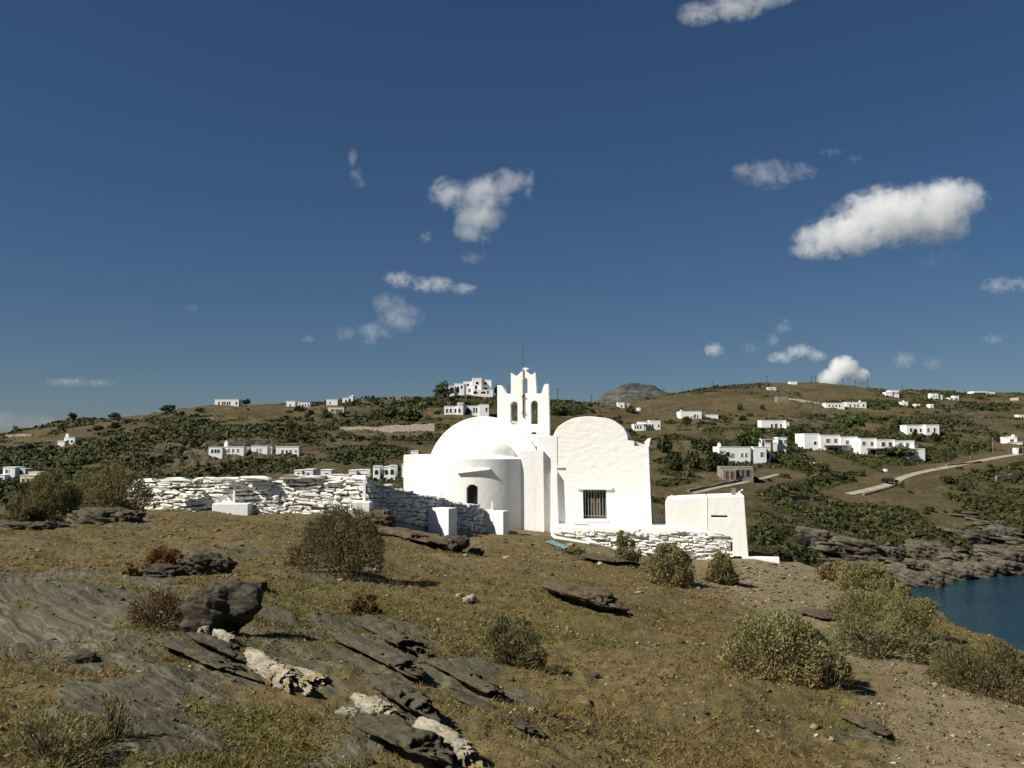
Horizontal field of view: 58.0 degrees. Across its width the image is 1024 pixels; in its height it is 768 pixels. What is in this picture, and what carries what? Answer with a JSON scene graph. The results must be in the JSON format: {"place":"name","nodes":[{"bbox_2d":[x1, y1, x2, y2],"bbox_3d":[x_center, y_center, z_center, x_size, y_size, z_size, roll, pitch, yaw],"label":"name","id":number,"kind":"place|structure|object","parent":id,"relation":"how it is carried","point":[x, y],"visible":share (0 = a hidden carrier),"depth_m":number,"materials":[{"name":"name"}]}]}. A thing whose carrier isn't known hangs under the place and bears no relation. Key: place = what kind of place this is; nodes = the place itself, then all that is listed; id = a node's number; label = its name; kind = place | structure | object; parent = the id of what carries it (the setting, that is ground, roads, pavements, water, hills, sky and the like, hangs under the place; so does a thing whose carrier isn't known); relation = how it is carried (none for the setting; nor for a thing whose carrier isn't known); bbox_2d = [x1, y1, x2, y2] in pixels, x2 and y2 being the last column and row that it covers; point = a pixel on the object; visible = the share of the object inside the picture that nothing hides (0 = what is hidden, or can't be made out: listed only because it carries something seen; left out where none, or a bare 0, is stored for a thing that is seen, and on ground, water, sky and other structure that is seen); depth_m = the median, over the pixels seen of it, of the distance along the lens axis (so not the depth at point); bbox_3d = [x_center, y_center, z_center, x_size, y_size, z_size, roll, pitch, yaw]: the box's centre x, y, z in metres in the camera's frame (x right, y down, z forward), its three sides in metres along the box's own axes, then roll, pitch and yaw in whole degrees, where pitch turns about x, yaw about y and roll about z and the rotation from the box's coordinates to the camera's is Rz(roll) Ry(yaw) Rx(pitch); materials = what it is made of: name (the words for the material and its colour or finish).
{"place":"outdoors","nodes":[
{"label":"outdoors","id":0,"kind":"place"},
{"bbox_2d":[0,507,1023,767],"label":"headland ground","id":1,"kind":"structure","parent":0,"point":[22,621],"depth_m":8.86,"materials":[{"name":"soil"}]},
{"bbox_2d":[0,494,43,521],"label":"bush","id":2,"kind":"object","parent":1,"relation":"on","point":[25,513],"visible":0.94,"depth_m":32.08,"materials":[{"name":"green plant"}]},
{"bbox_2d":[0,521,69,530],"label":"rock ledge","id":3,"kind":"object","parent":1,"relation":"on","point":[29,525],"visible":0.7,"depth_m":26.78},
{"bbox_2d":[7,467,88,521],"bbox_3d":[-16.630,3.988,33.145,2.900,2.132,2.638,2,-4,-23],"label":"bush","id":4,"kind":"object","parent":1,"relation":"on","point":[63,492],"visible":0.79,"depth_m":32.85,"materials":[{"name":"green plant"}]},
{"bbox_2d":[0,708,115,767],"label":"dry bush","id":5,"kind":"object","parent":1,"relation":"on","point":[32,731],"visible":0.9,"depth_m":4.78,"materials":[{"name":"green plant"}]},
{"bbox_2d":[67,650,96,663],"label":"boulder","id":6,"kind":"object","parent":1,"relation":"on","point":[78,657],"visible":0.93,"depth_m":7.53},
{"bbox_2d":[63,507,146,524],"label":"rock ledge","id":7,"kind":"object","parent":1,"relation":"on","point":[96,515],"visible":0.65,"depth_m":31.94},
{"bbox_2d":[86,682,144,749],"bbox_3d":[-2.205,1.858,5.071,0.341,0.422,0.294,1,-4,-13],"label":"dry bush","id":8,"kind":"object","parent":1,"relation":"on","point":[108,719],"visible":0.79,"depth_m":5.06,"materials":[{"name":"green plant"}]},
{"bbox_2d":[73,460,159,511],"bbox_3d":[-16.707,4.335,38.376,4.004,2.422,3.791,-3,-5,33],"label":"bush","id":9,"kind":"object","parent":1,"relation":"on","point":[103,491],"visible":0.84,"depth_m":38.09,"materials":[{"name":"green plant"}]},
{"bbox_2d":[120,582,185,628],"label":"dry bush","id":10,"kind":"object","parent":1,"relation":"on","point":[159,599],"visible":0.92,"depth_m":10.00,"materials":[{"name":"plant"}]},
{"bbox_2d":[139,545,186,569],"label":"cushion bush","id":11,"kind":"object","parent":1,"relation":"on","point":[165,556],"visible":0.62,"depth_m":16.88,"materials":[{"name":"orange plant"}]},
{"bbox_2d":[141,563,186,577],"bbox_3d":[-6.205,3.391,16.606,0.788,0.311,0.622,0,-4,0],"label":"boulder","id":12,"kind":"object","parent":1,"relation":"on","point":[164,570],"visible":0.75,"depth_m":16.39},
{"bbox_2d":[176,551,237,575],"bbox_3d":[-5.623,3.345,17.032,1.020,0.501,0.835,0,-4,-6],"label":"boulder","id":13,"kind":"object","parent":1,"relation":"on","point":[197,563],"visible":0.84,"depth_m":16.76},
{"bbox_2d":[153,637,264,683],"bbox_3d":[-2.583,2.304,7.695,0.245,0.144,2.012,8,-8,-43],"label":"rock ledge","id":14,"kind":"object","parent":1,"relation":"on","point":[190,653],"visible":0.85,"depth_m":7.60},
{"bbox_2d":[185,632,247,662],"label":"rock ledge","id":15,"kind":"object","parent":1,"relation":"on","point":[232,652],"visible":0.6,"depth_m":8.08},
{"bbox_2d":[179,577,263,633],"bbox_3d":[-2.884,2.329,9.293,0.810,0.772,0.596,0,-4,-6],"label":"boulder","id":16,"kind":"object","parent":1,"relation":"on","point":[233,605],"visible":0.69,"depth_m":9.07,"materials":[{"name":"stone"}]},
{"bbox_2d":[212,629,236,643],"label":"quartz rock","id":17,"kind":"object","parent":1,"relation":"on","point":[223,634],"visible":0.67,"depth_m":8.56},
{"bbox_2d":[127,474,372,517],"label":"stone wall","id":18,"kind":"structure","parent":1,"relation":"on","point":[250,495],"depth_m":40.23,"materials":[{"name":"stone"}]},
{"bbox_2d":[243,647,312,695],"bbox_3d":[-1.905,2.275,7.327,0.195,0.198,1.842,-4,-5,-28],"label":"quartz rock","id":19,"kind":"object","parent":1,"relation":"on","point":[276,674],"visible":0.9,"depth_m":6.96,"materials":[{"name":"stone"}]},
{"bbox_2d":[279,540,316,565],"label":"dry bush","id":20,"kind":"object","parent":1,"relation":"on","point":[292,551],"visible":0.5,"depth_m":20.39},
{"bbox_2d":[286,665,329,686],"bbox_3d":[-1.673,2.348,7.434,0.141,0.119,1.315,-4,-8,-27],"label":"quartz rock","id":21,"kind":"object","parent":1,"relation":"on","point":[312,677],"visible":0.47,"depth_m":7.01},
{"bbox_2d":[289,494,391,578],"bbox_3d":[-3.064,2.815,17.184,1.955,1.583,1.940,3,-5,-41],"label":"bush","id":22,"kind":"object","parent":1,"relation":"on","point":[350,561],"visible":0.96,"depth_m":16.98,"materials":[{"name":"green plant"}]},
{"bbox_2d":[350,593,384,615],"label":"cushion bush","id":23,"kind":"object","parent":1,"relation":"on","point":[355,607],"visible":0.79,"depth_m":12.56,"materials":[{"name":"orange plant"}]},
{"bbox_2d":[350,692,398,714],"bbox_3d":[-0.935,2.198,6.275,0.171,0.145,1.050,-4,-7,-26],"label":"quartz rock","id":24,"kind":"object","parent":1,"relation":"on","point":[365,703],"visible":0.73,"depth_m":6.19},
{"bbox_2d":[328,631,426,685],"bbox_3d":[-1.357,2.616,8.856,0.297,0.297,2.230,7,-6,-32],"label":"rock ledge","id":25,"kind":"object","parent":1,"relation":"on","point":[400,662],"visible":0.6,"depth_m":8.49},
{"bbox_2d":[367,509,395,525],"bbox_3d":[-5.627,5.758,39.002,1.441,0.939,1.081,1,-4,-11],"label":"boulder","id":26,"kind":"object","parent":1,"relation":"on","point":[386,516],"visible":0.57,"depth_m":38.67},
{"bbox_2d":[357,614,433,662],"bbox_3d":[-1.354,2.745,9.928,0.342,0.354,2.508,6,-7,-24],"label":"rock ledge","id":27,"kind":"object","parent":1,"relation":"on","point":[387,631],"visible":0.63,"depth_m":9.40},
{"bbox_2d":[362,673,441,721],"bbox_3d":[-0.739,2.132,6.144,0.259,0.296,1.771,5,-9,-23],"label":"rock ledge","id":28,"kind":"object","parent":1,"relation":"on","point":[406,699],"visible":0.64,"depth_m":6.00,"materials":[{"name":"stone"}]},
{"bbox_2d":[354,712,460,767],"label":"rock ledge","id":29,"kind":"object","parent":1,"relation":"on","point":[405,739],"visible":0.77,"depth_m":5.08,"materials":[{"name":"stone"}]},
{"bbox_2d":[373,527,451,552],"bbox_3d":[-3.243,5.075,29.664,1.102,0.736,3.996,8,-6,-40],"label":"rock ledge","id":30,"kind":"object","parent":1,"relation":"on","point":[403,533],"visible":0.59,"depth_m":29.14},
{"bbox_2d":[362,481,508,535],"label":"stone wall","id":31,"kind":"structure","parent":1,"relation":"on","point":[412,510],"depth_m":42.28,"materials":[{"name":"stone"}]},
{"bbox_2d":[412,716,483,767],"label":"quartz rock","id":32,"kind":"object","parent":1,"relation":"on","point":[467,755],"visible":0.77,"depth_m":5.09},
{"bbox_2d":[442,535,469,551],"bbox_3d":[-1.804,5.109,29.342,0.909,0.655,0.830,1,-4,-11],"label":"boulder","id":33,"kind":"object","parent":1,"relation":"on","point":[458,543],"visible":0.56,"depth_m":29.07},
{"bbox_2d":[419,653,509,702],"bbox_3d":[-0.486,2.599,8.149,0.215,0.208,1.970,6,-7,-25],"label":"rock ledge","id":34,"kind":"object","parent":1,"relation":"on","point":[478,684],"visible":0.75,"depth_m":7.86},
{"bbox_2d":[449,691,545,738],"bbox_3d":[-0.158,2.276,6.385,0.172,0.131,1.589,5,-10,-23],"label":"rock ledge","id":35,"kind":"object","parent":1,"relation":"on","point":[528,726],"visible":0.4,"depth_m":6.37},
{"bbox_2d":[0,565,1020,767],"bbox_3d":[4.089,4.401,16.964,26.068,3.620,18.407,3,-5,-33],"label":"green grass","id":36,"kind":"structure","parent":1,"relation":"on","point":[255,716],"depth_m":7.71,"materials":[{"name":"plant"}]},
{"bbox_2d":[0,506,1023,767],"bbox_3d":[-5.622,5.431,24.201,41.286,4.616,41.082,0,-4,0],"label":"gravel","id":37,"kind":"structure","parent":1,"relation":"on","point":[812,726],"depth_m":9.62,"materials":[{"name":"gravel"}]},
{"bbox_2d":[479,611,552,670],"bbox_3d":[0.008,2.609,9.296,0.800,0.624,0.762,-2,-5,30],"label":"bush","id":38,"kind":"object","parent":1,"relation":"on","point":[512,653],"visible":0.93,"depth_m":9.21,"materials":[{"name":"green plant"}]},
{"bbox_2d":[404,344,652,532],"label":"church","id":39,"kind":"structure","parent":1,"relation":"on","point":[525,472],"depth_m":49.88,"materials":[{"name":"white paint"}]},
{"bbox_2d":[577,487,611,521],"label":"window","id":40,"kind":"structure","parent":39,"relation":"in","point":[595,505],"depth_m":49.90,"materials":[{"name":"glass"}]},
{"bbox_2d":[541,663,570,676],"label":"dry bush","id":41,"kind":"object","parent":1,"relation":"on","point":[554,669],"visible":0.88,"depth_m":8.82,"materials":[{"name":"green plant"}]},
{"bbox_2d":[541,580,629,615],"bbox_3d":[1.192,3.682,15.603,1.802,0.582,0.614,5,-3,42],"label":"rock ledge","id":42,"kind":"object","parent":1,"relation":"on","point":[601,599],"visible":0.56,"depth_m":15.35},
{"bbox_2d":[571,554,644,569],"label":"rock ledge","id":43,"kind":"object","parent":1,"relation":"on","point":[598,558],"visible":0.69,"depth_m":29.19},
{"bbox_2d":[607,529,641,562],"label":"bush","id":44,"kind":"object","parent":1,"relation":"on","point":[631,553],"visible":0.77,"depth_m":32.39,"materials":[{"name":"green plant"}]},
{"bbox_2d":[556,522,734,559],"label":"terrace wall","id":45,"kind":"structure","parent":1,"relation":"on","point":[694,544],"depth_m":46.77,"materials":[{"name":"stone"}]},
{"bbox_2d":[642,541,698,588],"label":"bush","id":46,"kind":"object","parent":1,"relation":"on","point":[678,559],"visible":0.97,"depth_m":24.19,"materials":[{"name":"green plant"}]},
{"bbox_2d":[665,488,778,562],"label":"cistern","id":47,"kind":"object","parent":1,"relation":"on","point":[724,514],"visible":0.88,"depth_m":46.56,"materials":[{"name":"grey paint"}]},
{"bbox_2d":[703,550,743,585],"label":"bush","id":48,"kind":"object","parent":1,"relation":"on","point":[719,567],"visible":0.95,"depth_m":26.86,"materials":[{"name":"green plant"}]},
{"bbox_2d":[709,607,846,686],"bbox_3d":[2.659,2.617,9.314,1.247,0.771,1.244,4,-5,-43],"label":"bush","id":49,"kind":"object","parent":1,"relation":"on","point":[791,627],"visible":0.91,"depth_m":9.13,"materials":[{"name":"green plant"}]},
{"bbox_2d":[794,610,839,621],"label":"rock ledge","id":50,"kind":"object","parent":1,"relation":"on","point":[821,614],"visible":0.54,"depth_m":18.48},
{"bbox_2d":[797,649,857,692],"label":"bush","id":51,"kind":"object","parent":1,"relation":"on","point":[841,668],"visible":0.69,"depth_m":8.98,"materials":[{"name":"green plant"}]},
{"bbox_2d":[816,559,862,581],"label":"bush","id":52,"kind":"object","parent":1,"relation":"on","point":[829,575],"visible":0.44,"depth_m":39.09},
{"bbox_2d":[823,587,884,621],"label":"bush","id":53,"kind":"object","parent":1,"relation":"on","point":[856,598],"visible":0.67,"depth_m":19.00,"materials":[{"name":"green plant"}]},
{"bbox_2d":[825,558,901,593],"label":"bush","id":54,"kind":"object","parent":1,"relation":"on","point":[853,572],"visible":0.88,"depth_m":31.74,"materials":[{"name":"green plant"}]},
{"bbox_2d":[838,713,895,740],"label":"rock ledge","id":55,"kind":"object","parent":1,"relation":"on","point":[875,726],"visible":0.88,"depth_m":7.80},
{"bbox_2d":[816,611,935,663],"bbox_3d":[5.652,4.001,14.501,1.860,0.934,1.407,-2,-4,22],"label":"bush","id":56,"kind":"object","parent":1,"relation":"on","point":[853,627],"visible":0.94,"depth_m":14.27,"materials":[{"name":"green plant"}]},
{"bbox_2d":[859,592,913,624],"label":"bush","id":57,"kind":"object","parent":1,"relation":"on","point":[888,598],"visible":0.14,"depth_m":18.62,"materials":[{"name":"green plant"}]},
{"bbox_2d":[870,580,919,610],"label":"bush","id":58,"kind":"object","parent":1,"relation":"on","point":[901,589],"visible":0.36,"depth_m":25.84,"materials":[{"name":"green plant"}]},
{"bbox_2d":[871,591,951,638],"bbox_3d":[7.786,4.563,18.206,1.584,0.945,1.502,0,-4,0],"label":"bush","id":59,"kind":"object","parent":1,"relation":"on","point":[919,617],"visible":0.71,"depth_m":17.96,"materials":[{"name":"green plant"}]},
{"bbox_2d":[910,624,954,654],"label":"bush","id":60,"kind":"object","parent":1,"relation":"on","point":[929,635],"visible":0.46,"depth_m":15.70,"materials":[{"name":"green plant"}]},
{"bbox_2d":[922,644,983,686],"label":"bush","id":61,"kind":"object","parent":1,"relation":"on","point":[934,673],"visible":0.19,"depth_m":12.82,"materials":[{"name":"green plant"}]},
{"bbox_2d":[927,636,1023,704],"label":"bush","id":62,"kind":"object","parent":1,"relation":"on","point":[966,664],"visible":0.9,"depth_m":10.56,"materials":[{"name":"green plant"}]},
{"bbox_2d":[0,381,1023,583],"bbox_3d":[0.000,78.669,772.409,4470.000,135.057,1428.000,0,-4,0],"label":"hillside","id":63,"kind":"structure","parent":0,"point":[921,486],"depth_m":287.24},
{"bbox_2d":[0,467,32,480],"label":"white house","id":64,"kind":"structure","parent":63,"relation":"on","point":[10,473],"depth_m":192.62,"materials":[{"name":"grey paint"}]},
{"bbox_2d":[208,441,249,458],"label":"white house","id":65,"kind":"structure","parent":63,"relation":"on","point":[221,452],"depth_m":218.75,"materials":[{"name":"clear paint"}]},
{"bbox_2d":[215,399,242,406],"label":"white house","id":66,"kind":"structure","parent":63,"relation":"on","point":[235,402],"depth_m":362.80,"materials":[{"name":"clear paint"}]},
{"bbox_2d":[276,446,302,455],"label":"white house","id":67,"kind":"structure","parent":63,"relation":"on","point":[298,450],"depth_m":218.43,"materials":[{"name":"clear paint"}]},
{"bbox_2d":[340,423,434,432],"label":"terrace wall","id":68,"kind":"structure","parent":63,"relation":"on","point":[411,428],"depth_m":291.43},
{"bbox_2d":[373,464,403,480],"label":"white house","id":69,"kind":"structure","parent":63,"relation":"on","point":[389,472],"depth_m":181.35,"materials":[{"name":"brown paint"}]},
{"bbox_2d":[395,403,423,420],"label":"hill tree","id":70,"kind":"object","parent":63,"relation":"on","point":[405,411],"visible":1,"depth_m":334.19,"materials":[{"name":"green plant"}]},
{"bbox_2d":[433,380,450,396],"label":"hill tree","id":71,"kind":"object","parent":63,"relation":"on","point":[441,389],"visible":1,"depth_m":397.83,"materials":[{"name":"green plant"}]},
{"bbox_2d":[444,402,489,416],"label":"white villa","id":72,"kind":"object","parent":63,"relation":"on","point":[478,411],"visible":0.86,"depth_m":350.50,"materials":[{"name":"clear paint"}]},
{"bbox_2d":[448,378,492,396],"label":"white villa","id":73,"kind":"object","parent":63,"relation":"on","point":[481,387],"visible":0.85,"depth_m":414.45,"materials":[{"name":"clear paint"}]},
{"bbox_2d":[0,382,1023,574],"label":"heath scrub","id":74,"kind":"object","parent":63,"relation":"on","point":[785,549],"visible":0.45,"depth_m":239.64,"materials":[{"name":"plant"}]},
{"bbox_2d":[631,420,660,430],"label":"white house","id":75,"kind":"structure","parent":63,"relation":"on","point":[650,425],"depth_m":340.86,"materials":[{"name":"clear paint"}]},
{"bbox_2d":[656,435,672,452],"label":"hill tree","id":76,"kind":"object","parent":63,"relation":"on","point":[665,444],"visible":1,"depth_m":253.24,"materials":[{"name":"green plant"}]},
{"bbox_2d":[664,452,685,469],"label":"hill tree","id":77,"kind":"object","parent":63,"relation":"on","point":[674,462],"visible":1,"depth_m":218.76,"materials":[{"name":"green plant"}]},
{"bbox_2d":[682,450,702,467],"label":"hill tree","id":78,"kind":"object","parent":63,"relation":"on","point":[692,457],"visible":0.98,"depth_m":223.79,"materials":[{"name":"green plant"}]},
{"bbox_2d":[677,410,717,418],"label":"white house","id":79,"kind":"structure","parent":63,"relation":"on","point":[681,414],"depth_m":406.39,"materials":[{"name":"grey paint"}]},
{"bbox_2d":[702,450,730,471],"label":"hill tree","id":80,"kind":"object","parent":63,"relation":"on","point":[716,458],"visible":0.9,"depth_m":222.53,"materials":[{"name":"green plant"}]},
{"bbox_2d":[717,466,753,482],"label":"stone annex","id":81,"kind":"object","parent":63,"relation":"on","point":[740,473],"visible":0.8,"depth_m":210.57,"materials":[{"name":"brown stone"}]},
{"bbox_2d":[713,443,770,462],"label":"white house","id":82,"kind":"structure","parent":63,"relation":"on","point":[752,454],"depth_m":239.32,"materials":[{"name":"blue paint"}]},
{"bbox_2d":[733,432,760,446],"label":"hill tree","id":83,"kind":"object","parent":63,"relation":"on","point":[747,440],"visible":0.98,"depth_m":269.94,"materials":[{"name":"green plant"}]},
{"bbox_2d":[758,437,786,452],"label":"white house","id":84,"kind":"structure","parent":63,"relation":"on","point":[776,443],"depth_m":267.93,"materials":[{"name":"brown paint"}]},
{"bbox_2d":[757,420,788,428],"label":"white house","id":85,"kind":"structure","parent":63,"relation":"on","point":[766,424],"depth_m":346.62,"materials":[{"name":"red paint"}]},
{"bbox_2d":[796,526,830,541],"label":"shore rock","id":86,"kind":"object","parent":63,"relation":"on","point":[819,534],"visible":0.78,"depth_m":166.41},
{"bbox_2d":[795,433,858,452],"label":"white house","id":87,"kind":"structure","parent":63,"relation":"on","point":[814,441],"depth_m":278.41,"materials":[{"name":"grey paint"}]},
{"bbox_2d":[838,412,865,426],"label":"hill tree","id":88,"kind":"object","parent":63,"relation":"on","point":[850,420],"visible":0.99,"depth_m":369.81,"materials":[{"name":"green plant"}]},
{"bbox_2d":[830,535,881,555],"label":"shore rock","id":89,"kind":"object","parent":63,"relation":"on","point":[841,541],"visible":0.79,"depth_m":162.54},
{"bbox_2d":[854,438,924,460],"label":"white house","id":90,"kind":"structure","parent":63,"relation":"on","point":[873,446],"depth_m":272.33,"materials":[{"name":"grey paint"}]},
{"bbox_2d":[878,545,905,561],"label":"shore rock","id":91,"kind":"object","parent":63,"relation":"on","point":[898,554],"visible":0.56,"depth_m":163.63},
{"bbox_2d":[884,445,918,457],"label":"hill tree","id":92,"kind":"object","parent":63,"relation":"on","point":[899,449],"visible":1,"depth_m":268.56,"materials":[{"name":"green plant"}]},
{"bbox_2d":[807,509,1023,589],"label":"shore ledges","id":93,"kind":"object","parent":63,"relation":"on","point":[820,546],"visible":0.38,"depth_m":163.97,"materials":[{"name":"stone"}]},
{"bbox_2d":[904,558,931,571],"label":"shore rock","id":94,"kind":"object","parent":63,"relation":"on","point":[922,565],"visible":0.51,"depth_m":159.93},
{"bbox_2d":[900,425,939,435],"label":"white house","id":95,"kind":"structure","parent":63,"relation":"on","point":[923,429],"depth_m":336.32,"materials":[{"name":"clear paint"}]},
{"bbox_2d":[895,567,945,587],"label":"shore rock","id":96,"kind":"object","parent":63,"relation":"on","point":[922,579],"visible":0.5,"depth_m":148.90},
{"bbox_2d":[902,539,953,560],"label":"shore rock","id":97,"kind":"object","parent":63,"relation":"on","point":[931,550],"visible":0.73,"depth_m":167.14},
{"bbox_2d":[929,562,973,580],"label":"shore rock","id":98,"kind":"object","parent":63,"relation":"on","point":[949,572],"visible":0.56,"depth_m":156.67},
{"bbox_2d":[936,552,980,564],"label":"shore rock","id":99,"kind":"object","parent":63,"relation":"on","point":[948,558],"visible":0.55,"depth_m":164.84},
{"bbox_2d":[936,526,990,543],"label":"shore rock","id":100,"kind":"object","parent":63,"relation":"on","point":[973,538],"visible":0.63,"depth_m":178.88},
{"bbox_2d":[952,561,1008,576],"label":"shore rock","id":101,"kind":"object","parent":63,"relation":"on","point":[988,569],"visible":0.52,"depth_m":161.10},
{"bbox_2d":[972,545,1023,562],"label":"shore rock","id":102,"kind":"object","parent":63,"relation":"on","point":[984,551],"visible":0.76,"depth_m":168.28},
{"bbox_2d":[982,525,1023,538],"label":"shore rock","id":103,"kind":"object","parent":63,"relation":"on","point":[993,531],"visible":0.73,"depth_m":181.07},
{"bbox_2d":[993,559,1023,574],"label":"shore rock","id":104,"kind":"object","parent":63,"relation":"on","point":[1010,565],"visible":0.64,"depth_m":164.00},
{"bbox_2d":[0,0,1023,432],"label":"sky","id":105,"kind":"structure","parent":0,"point":[202,202],"materials":[{"name":"blue"}]},
{"bbox_2d":[593,383,671,403],"bbox_3d":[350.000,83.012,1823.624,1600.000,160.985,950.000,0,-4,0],"label":"mountain","id":106,"kind":"structure","parent":0,"point":[630,391],"depth_m":1661.68,"materials":[{"name":"stone"}]},
{"bbox_2d":[845,454,1023,494],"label":"dirt road","id":107,"kind":"structure","parent":0,"point":[899,478],"depth_m":239.04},
{"bbox_2d":[883,575,1023,652],"bbox_3d":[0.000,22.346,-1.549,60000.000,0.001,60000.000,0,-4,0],"label":"sea water","id":108,"kind":"structure","parent":0,"point":[994,606],"depth_m":133.35,"materials":[{"name":"liquid"}]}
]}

